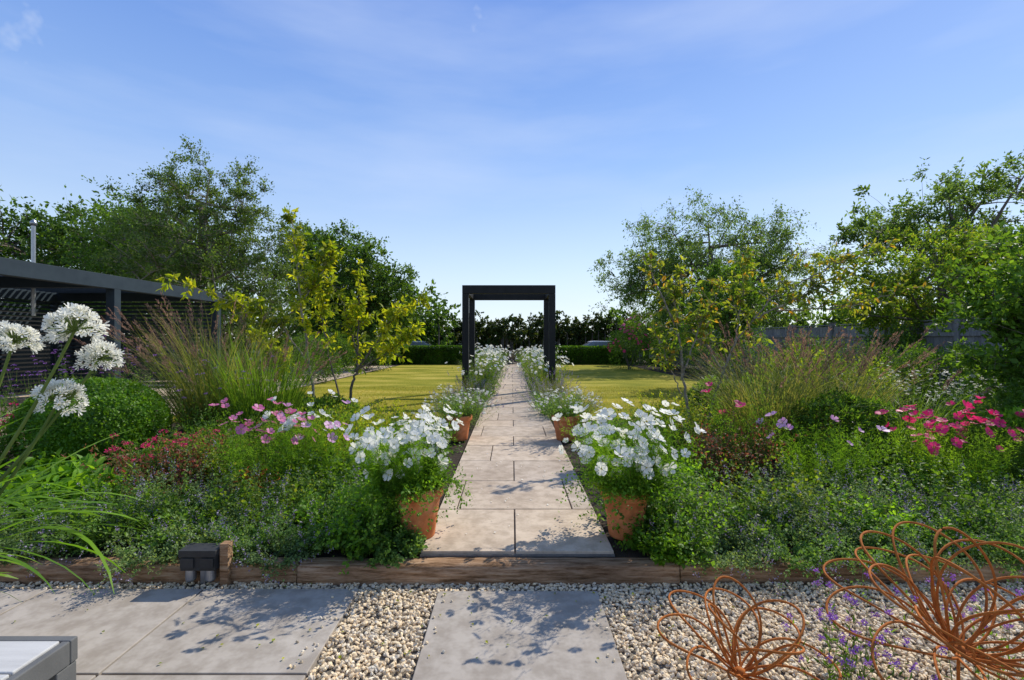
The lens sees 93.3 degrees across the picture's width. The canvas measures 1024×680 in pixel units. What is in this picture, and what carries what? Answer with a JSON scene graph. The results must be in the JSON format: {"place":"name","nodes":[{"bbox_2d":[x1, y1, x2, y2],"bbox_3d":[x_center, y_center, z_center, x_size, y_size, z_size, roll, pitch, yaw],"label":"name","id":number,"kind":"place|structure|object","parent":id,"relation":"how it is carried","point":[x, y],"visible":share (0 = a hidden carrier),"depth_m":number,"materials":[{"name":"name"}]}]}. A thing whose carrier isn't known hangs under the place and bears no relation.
{"place":"outdoors","nodes":[
{"label":"outdoors","id":0,"kind":"place"},
{"bbox_2d":[0,366,391,451],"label":"pergola patio","id":1,"kind":"structure","parent":0,"point":[21,398],"depth_m":15.54,"materials":[{"name":"stone"}]},
{"bbox_2d":[0,257,221,393],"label":"pergola","id":2,"kind":"object","parent":1,"relation":"on","point":[56,287],"visible":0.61,"depth_m":11.50,"materials":[{"name":"grey metal"}]},
{"bbox_2d":[162,330,346,444],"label":"fountain grass","id":3,"kind":"object","parent":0,"point":[290,394],"depth_m":6.16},
{"bbox_2d":[173,365,461,424],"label":"lawn","id":4,"kind":"structure","parent":0,"point":[416,385],"depth_m":14.58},
{"bbox_2d":[0,580,1023,679],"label":"gravel","id":5,"kind":"structure","parent":0,"point":[367,656],"depth_m":2.56,"materials":[{"name":"gravel"}]},
{"bbox_2d":[657,576,841,679],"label":"rusty wire flower sculpture","id":6,"kind":"object","parent":5,"relation":"on","point":[738,672],"visible":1,"depth_m":2.02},
{"bbox_2d":[822,521,1023,679],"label":"rusty wire flower sculpture","id":7,"kind":"object","parent":5,"relation":"on","point":[956,643],"visible":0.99,"depth_m":1.95,"materials":[{"name":"metal"}]},
{"bbox_2d":[0,342,1023,679],"bbox_3d":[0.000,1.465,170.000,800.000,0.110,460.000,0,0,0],"label":"ground","id":8,"kind":"structure","parent":0,"point":[454,462],"depth_m":2.92,"materials":[{"name":"gravel"}]},
{"bbox_2d":[0,636,77,679],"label":"garden table","id":9,"kind":"object","parent":8,"relation":"on","point":[38,657],"visible":1,"depth_m":1.20,"materials":[{"name":"grey metal"}]},
{"bbox_2d":[0,453,143,519],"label":"hosta plant","id":10,"kind":"object","parent":8,"relation":"on","point":[89,461],"visible":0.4,"depth_m":3.92,"materials":[{"name":"green plant"}]},
{"bbox_2d":[0,464,162,537],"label":"geranium plant","id":11,"kind":"object","parent":8,"relation":"on","point":[29,500],"visible":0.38,"depth_m":3.54,"materials":[{"name":"green plant"}]},
{"bbox_2d":[5,377,172,470],"bbox_3d":[-4.597,0.929,5.350,1.404,1.053,1.414,0,0,0],"label":"box ball","id":12,"kind":"object","parent":8,"relation":"on","point":[112,407],"visible":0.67,"depth_m":4.98,"materials":[{"name":"green plant"}]},
{"bbox_2d":[20,489,161,562],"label":"catmint plant","id":13,"kind":"object","parent":8,"relation":"on","point":[66,548],"visible":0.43,"depth_m":3.19,"materials":[{"name":"green plant"}]},
{"bbox_2d":[0,589,202,676],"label":"patio slab","id":14,"kind":"structure","parent":8,"relation":"on","point":[126,620],"depth_m":2.60,"materials":[{"name":"grey stone"}]},
{"bbox_2d":[0,310,210,396],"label":"slatted fence","id":15,"kind":"object","parent":8,"relation":"on","point":[21,393],"visible":0.04,"depth_m":12.72,"materials":[{"name":"grey paint"}]},
{"bbox_2d":[35,474,196,548],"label":"geranium plant","id":16,"kind":"object","parent":8,"relation":"on","point":[95,538],"visible":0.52,"depth_m":3.28,"materials":[{"name":"green plant"}]},
{"bbox_2d":[0,174,251,337],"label":"oak tree","id":17,"kind":"object","parent":8,"relation":"on","point":[47,239],"visible":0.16,"depth_m":22.64,"materials":[{"name":"green plant"}]},
{"bbox_2d":[43,458,229,534],"bbox_3d":[-2.833,1.160,3.728,1.188,0.512,1.120,0,0,43],"label":"catmint plant","id":18,"kind":"object","parent":8,"relation":"on","point":[144,489],"visible":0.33,"depth_m":3.62,"materials":[{"name":"green plant"}]},
{"bbox_2d":[84,519,195,595],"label":"catmint plant","id":19,"kind":"object","parent":8,"relation":"on","point":[129,561],"visible":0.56,"depth_m":3.00,"materials":[{"name":"green plant"}]},
{"bbox_2d":[57,192,232,361],"bbox_3d":[-14.843,-2.359,19.981,7.127,7.533,5.262,0,0,0],"label":"birch tree","id":20,"kind":"object","parent":8,"relation":"on","point":[86,252],"visible":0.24,"depth_m":19.05,"materials":[{"name":"green plant"}]},
{"bbox_2d":[61,429,240,499],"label":"red sedum plant","id":21,"kind":"object","parent":8,"relation":"on","point":[166,462],"visible":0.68,"depth_m":4.24,"materials":[{"name":"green plant"}]},
{"bbox_2d":[0,557,304,584],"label":"oak sleeper","id":22,"kind":"object","parent":8,"relation":"on","point":[84,568],"visible":0.5,"depth_m":3.00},
{"bbox_2d":[81,471,254,552],"bbox_3d":[-2.352,1.219,3.516,0.949,0.453,1.177,0,0,-23],"label":"geranium plant","id":23,"kind":"object","parent":8,"relation":"on","point":[147,522],"visible":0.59,"depth_m":3.42,"materials":[{"name":"green plant"}]},
{"bbox_2d":[92,439,278,526],"bbox_3d":[-2.566,1.118,3.837,1.124,0.616,1.033,0,0,27],"label":"catmint plant","id":24,"kind":"object","parent":8,"relation":"on","point":[173,478],"visible":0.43,"depth_m":3.76,"materials":[{"name":"green plant"}]},
{"bbox_2d":[73,293,310,443],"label":"fountain grass","id":25,"kind":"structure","parent":8,"relation":"on","point":[182,384],"depth_m":6.25,"materials":[{"name":"plant"}]},
{"bbox_2d":[136,504,254,562],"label":"catmint plant","id":26,"kind":"object","parent":8,"relation":"on","point":[205,538],"visible":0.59,"depth_m":3.19,"materials":[{"name":"green plant"}]},
{"bbox_2d":[78,133,320,376],"bbox_3d":[-10.863,-2.902,17.040,8.216,8.623,4.663,0,0,0],"label":"birch tree","id":27,"kind":"object","parent":8,"relation":"on","point":[196,263],"visible":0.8,"depth_m":16.77,"materials":[{"name":"green plant"}]},
{"bbox_2d":[94,675,304,679],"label":"patio slab","id":28,"kind":"structure","parent":8,"relation":"on","point":[200,677],"depth_m":2.14,"materials":[{"name":"grey ceramic"}]},
{"bbox_2d":[178,541,232,586],"bbox_3d":[-1.879,1.395,2.978,0.278,0.290,0.120,0,0,0],"label":"outdoor power socket","id":29,"kind":"object","parent":8,"relation":"on","point":[207,560],"visible":0.88,"depth_m":2.94,"materials":[{"name":"black plastic"}]},
{"bbox_2d":[167,420,282,489],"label":"red sedum plant","id":30,"kind":"object","parent":8,"relation":"on","point":[212,450],"visible":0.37,"depth_m":4.55,"materials":[{"name":"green plant"}]},
{"bbox_2d":[102,589,358,678],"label":"patio slab","id":31,"kind":"structure","parent":8,"relation":"on","point":[174,644],"depth_m":2.44,"materials":[{"name":"grey stone"}]},
{"bbox_2d":[187,502,295,556],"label":"catmint plant","id":32,"kind":"object","parent":8,"relation":"on","point":[261,536],"visible":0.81,"depth_m":3.20,"materials":[{"name":"green plant"}]},
{"bbox_2d":[29,277,460,362],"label":"distant trees","id":33,"kind":"object","parent":8,"relation":"on","point":[437,316],"visible":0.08,"depth_m":31.34,"materials":[{"name":"green plant"}]},
{"bbox_2d":[156,206,344,400],"bbox_3d":[-4.236,-0.400,8.036,2.802,3.611,1.106,0,0,0],"label":"golden magnolia tree","id":34,"kind":"object","parent":8,"relation":"on","point":[328,255],"visible":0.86,"depth_m":7.96,"materials":[{"name":"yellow plant"}]},
{"bbox_2d":[187,396,322,498],"bbox_3d":[-2.200,0.963,4.318,1.094,0.886,0.959,0,0,32],"label":"pink cosmos plant","id":35,"kind":"object","parent":8,"relation":"on","point":[270,452],"visible":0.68,"depth_m":4.20,"materials":[{"name":"green plant"}]},
{"bbox_2d":[175,458,338,531],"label":"geranium plant","id":36,"kind":"object","parent":8,"relation":"on","point":[257,496],"visible":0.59,"depth_m":3.66,"materials":[{"name":"green plant"}]},
{"bbox_2d":[200,474,342,533],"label":"catmint plant","id":37,"kind":"object","parent":8,"relation":"on","point":[268,512],"visible":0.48,"depth_m":3.52,"materials":[{"name":"green plant"}]},
{"bbox_2d":[223,513,327,585],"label":"catmint plant","id":38,"kind":"object","parent":8,"relation":"on","point":[258,558],"visible":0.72,"depth_m":3.06,"materials":[{"name":"green plant"}]},
{"bbox_2d":[267,332,345,383],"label":"garden shrub","id":39,"kind":"object","parent":8,"relation":"on","point":[337,368],"visible":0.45,"depth_m":15.86,"materials":[{"name":"green plant"}]},
{"bbox_2d":[259,389,357,476],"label":"plant","id":40,"kind":"object","parent":8,"relation":"on","point":[288,425],"visible":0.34,"depth_m":4.50,"materials":[{"name":"green plant"}]},
{"bbox_2d":[262,494,368,557],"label":"catmint plant","id":41,"kind":"object","parent":8,"relation":"on","point":[316,545],"visible":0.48,"depth_m":3.18,"materials":[{"name":"green plant"}]},
{"bbox_2d":[249,440,383,506],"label":"geranium plant","id":42,"kind":"object","parent":8,"relation":"on","point":[325,485],"visible":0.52,"depth_m":4.10,"materials":[{"name":"green plant"}]},
{"bbox_2d":[270,400,364,488],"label":"pink cosmos plant","id":43,"kind":"object","parent":8,"relation":"on","point":[330,425],"visible":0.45,"depth_m":4.33,"materials":[{"name":"green plant"}]},
{"bbox_2d":[274,477,394,544],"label":"geranium plant","id":44,"kind":"object","parent":8,"relation":"on","point":[313,509],"visible":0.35,"depth_m":3.43,"materials":[{"name":"green plant"}]},
{"bbox_2d":[259,218,431,365],"bbox_3d":[-8.344,-2.438,24.058,8.921,7.778,6.485,0,0,0],"label":"maple tree","id":45,"kind":"object","parent":8,"relation":"on","point":[379,273],"visible":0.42,"depth_m":23.26,"materials":[{"name":"green plant"}]},
{"bbox_2d":[298,497,438,574],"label":"geranium plant","id":46,"kind":"object","parent":8,"relation":"on","point":[347,541],"visible":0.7,"depth_m":3.14,"materials":[{"name":"green plant"}]},
{"bbox_2d":[305,258,432,423],"bbox_3d":[-2.378,0.028,8.051,2.244,2.762,0.869,0,0,0],"label":"golden magnolia tree","id":47,"kind":"object","parent":8,"relation":"on","point":[406,335],"visible":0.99,"depth_m":7.99,"materials":[{"name":"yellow plant"}]},
{"bbox_2d":[343,521,427,568],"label":"geranium plant","id":48,"kind":"object","parent":8,"relation":"on","point":[380,555],"visible":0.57,"depth_m":3.12,"materials":[{"name":"green plant"}]},
{"bbox_2d":[372,345,461,364],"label":"box hedge","id":49,"kind":"object","parent":8,"relation":"on","point":[432,354],"visible":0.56,"depth_m":27.80,"materials":[{"name":"green plant"}]},
{"bbox_2d":[297,557,679,585],"bbox_3d":[-0.145,1.466,3.049,2.358,0.150,0.147,0,0,0],"label":"oak sleeper","id":50,"kind":"object","parent":8,"relation":"on","point":[531,571],"visible":0.84,"depth_m":2.98,"materials":[{"name":"wood"}]},
{"bbox_2d":[462,285,554,394],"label":"garden arch","id":51,"kind":"structure","parent":8,"relation":"on","point":[471,294],"depth_m":11.45,"materials":[{"name":"grey paint"}]},
{"bbox_2d":[412,591,627,679],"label":"patio slab","id":52,"kind":"structure","parent":8,"relation":"on","point":[565,639],"depth_m":2.42,"materials":[{"name":"grey stone"}]},
{"bbox_2d":[415,310,642,359],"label":"pleached hedge","id":53,"kind":"object","parent":8,"relation":"on","point":[577,332],"visible":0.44,"depth_m":33.84,"materials":[{"name":"green plant"}]},
{"bbox_2d":[555,345,637,364],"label":"box hedge","id":54,"kind":"object","parent":8,"relation":"on","point":[586,354],"visible":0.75,"depth_m":27.80,"materials":[{"name":"green plant"}]},
{"bbox_2d":[600,486,649,540],"bbox_3d":[0.800,1.208,3.420,0.350,0.340,0.350,0,0,0],"label":"terracotta pot","id":55,"kind":"object","parent":8,"relation":"on","point":[629,513],"visible":0.41,"depth_m":3.30,"materials":[{"name":"ceramic"}]},
{"bbox_2d":[552,398,705,503],"bbox_3d":[0.901,0.791,3.475,1.116,0.727,1.100,0,0,-26],"label":"white cosmos plant","id":56,"kind":"object","parent":55,"relation":"in","point":[638,458],"visible":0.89,"depth_m":3.25,"materials":[{"name":"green plant"}]},
{"bbox_2d":[550,458,745,567],"bbox_3d":[0.916,1.098,3.368,1.292,0.462,1.343,0,0,0],"label":"trailing ivy","id":57,"kind":"object","parent":55,"relation":"in","point":[653,495],"visible":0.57,"depth_m":3.18,"materials":[{"name":"green plant"}]},
{"bbox_2d":[606,327,651,369],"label":"rose bush","id":58,"kind":"object","parent":8,"relation":"on","point":[626,332],"visible":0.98,"depth_m":22.83,"materials":[{"name":"green plant"}]},
{"bbox_2d":[613,509,715,569],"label":"geranium plant","id":59,"kind":"object","parent":8,"relation":"on","point":[668,551],"visible":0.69,"depth_m":3.06,"materials":[{"name":"green plant"}]},
{"bbox_2d":[612,489,734,559],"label":"geranium plant","id":60,"kind":"object","parent":8,"relation":"on","point":[679,541],"visible":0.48,"depth_m":3.14,"materials":[{"name":"green plant"}]},
{"bbox_2d":[636,250,731,417],"bbox_3d":[2.233,0.105,6.297,1.232,2.599,0.711,0,0,0],"label":"young cherry tree","id":61,"kind":"object","parent":8,"relation":"on","point":[674,297],"visible":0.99,"depth_m":6.28,"materials":[{"name":"green plant"}]},
{"bbox_2d":[588,186,841,367],"bbox_3d":[9.791,-3.076,23.846,12.151,8.979,7.192,0,0,0],"label":"ash tree","id":62,"kind":"object","parent":8,"relation":"on","point":[634,290],"visible":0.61,"depth_m":23.41,"materials":[{"name":"green plant"}]},
{"bbox_2d":[667,249,776,378],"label":"silver birch tree","id":63,"kind":"object","parent":8,"relation":"on","point":[727,316],"visible":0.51,"depth_m":14.25,"materials":[{"name":"green plant"}]},
{"bbox_2d":[680,514,782,582],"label":"catmint plant","id":64,"kind":"object","parent":8,"relation":"on","point":[747,560],"visible":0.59,"depth_m":2.99,"materials":[{"name":"green plant"}]},
{"bbox_2d":[695,382,781,478],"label":"magenta cosmos plant","id":65,"kind":"object","parent":8,"relation":"on","point":[722,411],"visible":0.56,"depth_m":4.85,"materials":[{"name":"green plant"}]},
{"bbox_2d":[675,407,806,487],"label":"red coleus plant","id":66,"kind":"object","parent":8,"relation":"on","point":[750,457],"visible":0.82,"depth_m":4.63,"materials":[{"name":"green plant"}]},
{"bbox_2d":[708,509,783,562],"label":"catmint plant","id":67,"kind":"object","parent":8,"relation":"on","point":[729,541],"visible":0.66,"depth_m":3.17,"materials":[{"name":"green plant"}]},
{"bbox_2d":[684,465,838,544],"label":"geranium plant","id":68,"kind":"object","parent":8,"relation":"on","point":[745,511],"visible":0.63,"depth_m":3.43,"materials":[{"name":"green plant"}]},
{"bbox_2d":[691,448,869,526],"bbox_3d":[2.009,1.145,3.875,1.038,0.546,1.156,0,0,0],"label":"geranium plant","id":69,"kind":"object","parent":8,"relation":"on","point":[800,481],"visible":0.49,"depth_m":3.78,"materials":[{"name":"green plant"}]},
{"bbox_2d":[607,284,973,362],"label":"distant trees","id":70,"kind":"object","parent":8,"relation":"on","point":[804,322],"visible":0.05,"depth_m":29.52,"materials":[{"name":"green plant"}]},
{"bbox_2d":[735,516,855,606],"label":"catmint plant","id":71,"kind":"object","parent":8,"relation":"on","point":[805,550],"visible":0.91,"depth_m":3.00,"materials":[{"name":"green plant"}]},
{"bbox_2d":[753,491,861,547],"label":"catmint plant","id":72,"kind":"object","parent":8,"relation":"on","point":[802,534],"visible":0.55,"depth_m":3.33,"materials":[{"name":"green plant"}]},
{"bbox_2d":[683,237,932,444],"bbox_3d":[3.818,0.022,6.294,3.066,2.763,0.672,0,0,4],"label":"young cherry tree","id":73,"kind":"object","parent":8,"relation":"on","point":[851,259],"visible":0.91,"depth_m":6.33,"materials":[{"name":"green plant"}]},
{"bbox_2d":[764,491,896,549],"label":"catmint plant","id":74,"kind":"object","parent":8,"relation":"on","point":[840,525],"visible":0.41,"depth_m":3.34,"materials":[{"name":"green plant"}]},
{"bbox_2d":[756,411,906,498],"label":"pink cosmos plant","id":75,"kind":"object","parent":8,"relation":"on","point":[837,464],"visible":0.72,"depth_m":4.35,"materials":[{"name":"green plant"}]},
{"bbox_2d":[759,444,919,526],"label":"catmint plant","id":76,"kind":"object","parent":8,"relation":"on","point":[851,492],"visible":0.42,"depth_m":3.73,"materials":[{"name":"green plant"}]},
{"bbox_2d":[662,316,1017,406],"bbox_3d":[9.000,0.460,16.430,0.160,1.880,25.100,0,0,0],"label":"wooden fence","id":77,"kind":"object","parent":8,"relation":"on","point":[935,339],"visible":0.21,"depth_m":12.60,"materials":[{"name":"grey wood"}]},
{"bbox_2d":[783,387,902,466],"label":"garden shrub","id":78,"kind":"object","parent":8,"relation":"on","point":[850,407],"visible":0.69,"depth_m":5.14,"materials":[{"name":"green plant"}]},
{"bbox_2d":[679,557,1023,584],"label":"oak sleeper","id":79,"kind":"object","parent":8,"relation":"on","point":[709,576],"visible":0.39,"depth_m":3.00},
{"bbox_2d":[781,581,937,679],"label":"verbena plant","id":80,"kind":"object","parent":8,"relation":"on","point":[849,661],"visible":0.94,"depth_m":1.99,"materials":[{"name":"purple plant"}]},
{"bbox_2d":[790,512,930,605],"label":"catmint plant","id":81,"kind":"object","parent":8,"relation":"on","point":[879,555],"visible":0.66,"depth_m":3.03,"materials":[{"name":"green plant"}]},
{"bbox_2d":[812,568,917,679],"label":"verbena plant","id":82,"kind":"object","parent":8,"relation":"on","point":[866,656],"visible":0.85,"depth_m":2.15,"materials":[{"name":"purple plant"}]},
{"bbox_2d":[796,475,978,547],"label":"geranium plant","id":83,"kind":"object","parent":8,"relation":"on","point":[895,513],"visible":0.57,"depth_m":3.39,"materials":[{"name":"green plant"}]},
{"bbox_2d":[807,427,983,497],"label":"geranium plant","id":84,"kind":"object","parent":8,"relation":"on","point":[893,458],"visible":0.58,"depth_m":4.27,"materials":[{"name":"green plant"}]},
{"bbox_2d":[847,338,949,422],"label":"garden shrub","id":85,"kind":"object","parent":8,"relation":"on","point":[904,357],"visible":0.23,"depth_m":7.96,"materials":[{"name":"green plant"}]},
{"bbox_2d":[815,213,1023,350],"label":"apple tree","id":86,"kind":"object","parent":8,"relation":"on","point":[914,312],"visible":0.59,"depth_m":10.77,"materials":[{"name":"green plant"}]},
{"bbox_2d":[852,490,990,557],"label":"catmint plant","id":87,"kind":"object","parent":8,"relation":"on","point":[924,533],"visible":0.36,"depth_m":3.25,"materials":[{"name":"green plant"}]},
{"bbox_2d":[822,149,1023,299],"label":"walnut tree","id":88,"kind":"object","parent":8,"relation":"on","point":[950,191],"visible":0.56,"depth_m":17.83,"materials":[{"name":"green plant"}]},
{"bbox_2d":[855,363,1006,437],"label":"white aster plant","id":89,"kind":"object","parent":8,"relation":"on","point":[928,394],"visible":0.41,"depth_m":6.73,"materials":[{"name":"green plant"}]},
{"bbox_2d":[864,519,998,577],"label":"catmint plant","id":90,"kind":"object","parent":8,"relation":"on","point":[959,560],"visible":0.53,"depth_m":3.06,"materials":[{"name":"green plant"}]},
{"bbox_2d":[892,336,1003,421],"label":"garden shrub","id":91,"kind":"object","parent":8,"relation":"on","point":[939,354],"visible":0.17,"depth_m":8.42,"materials":[{"name":"green plant"}]},
{"bbox_2d":[874,460,1023,537],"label":"geranium plant","id":92,"kind":"object","parent":8,"relation":"on","point":[959,498],"visible":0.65,"depth_m":3.51,"materials":[{"name":"green plant"}]},
{"bbox_2d":[875,400,1023,497],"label":"magenta cosmos plant","id":93,"kind":"object","parent":8,"relation":"on","point":[930,446],"visible":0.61,"depth_m":4.26,"materials":[{"name":"green plant"}]},
{"bbox_2d":[912,489,1023,572],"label":"catmint plant","id":94,"kind":"object","parent":8,"relation":"on","point":[998,537],"visible":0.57,"depth_m":3.19,"materials":[{"name":"green plant"}]},
{"bbox_2d":[916,395,1023,492],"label":"magenta cosmos plant","id":95,"kind":"object","parent":8,"relation":"on","point":[1019,460],"visible":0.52,"depth_m":4.48,"materials":[{"name":"green plant"}]},
{"bbox_2d":[925,209,1023,404],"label":"cherry tree","id":96,"kind":"object","parent":8,"relation":"on","point":[1002,309],"visible":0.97,"depth_m":5.89,"materials":[{"name":"green plant"}]},
{"bbox_2d":[931,512,1023,590],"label":"catmint plant","id":97,"kind":"object","parent":8,"relation":"on","point":[1008,568],"visible":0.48,"depth_m":3.01,"materials":[{"name":"green plant"}]},
{"bbox_2d":[0,0,1023,338],"label":"sky","id":98,"kind":"structure","parent":0,"point":[491,142],"materials":[{"name":"blue"}]},
{"bbox_2d":[420,364,614,556],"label":"garden path","id":99,"kind":"structure","parent":0,"point":[517,431],"depth_m":4.23,"materials":[{"name":"stone"}]},
{"bbox_2d":[395,483,443,539],"bbox_3d":[-0.660,1.203,3.420,0.350,0.350,0.350,0,0,0],"label":"terracotta pot","id":100,"kind":"object","parent":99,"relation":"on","point":[422,520],"visible":0.3,"depth_m":3.30,"materials":[{"name":"ceramic"}]},
{"bbox_2d":[322,461,473,556],"bbox_3d":[-0.791,1.118,3.384,1.087,0.461,1.145,0,0,0],"label":"trailing ivy","id":101,"kind":"object","parent":100,"relation":"in","point":[391,495],"visible":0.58,"depth_m":3.15,"materials":[{"name":"green plant"}]},
{"bbox_2d":[339,404,463,503],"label":"white cosmos plant","id":102,"kind":"object","parent":100,"relation":"in","point":[392,458],"visible":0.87,"depth_m":3.25,"materials":[{"name":"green plant"}]},
{"bbox_2d":[555,365,765,420],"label":"lawn","id":103,"kind":"structure","parent":0,"point":[613,383],"depth_m":15.23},
{"bbox_2d":[658,317,906,460],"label":"fountain grass","id":104,"kind":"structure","parent":0,"point":[740,394],"depth_m":5.72,"materials":[{"name":"plant"}]},
{"bbox_2d":[723,325,950,451],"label":"fountain grass","id":105,"kind":"object","parent":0,"point":[853,360],"depth_m":6.06,"materials":[{"name":"plant"}]},
{"bbox_2d":[805,352,1023,468],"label":"fountain grass","id":106,"kind":"object","parent":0,"point":[900,423],"depth_m":5.25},
{"bbox_3d":[-2.550,1.310,1.800,0.509,0.420,0.509,0,0,0],"label":"terracotta pot","id":107,"kind":"object","parent":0,"visible":0},
{"bbox_2d":[0,302,147,599],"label":"agapanthus plant","id":108,"kind":"object","parent":107,"relation":"in","point":[99,350],"visible":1,"depth_m":1.94,"materials":[{"name":"green plant"}]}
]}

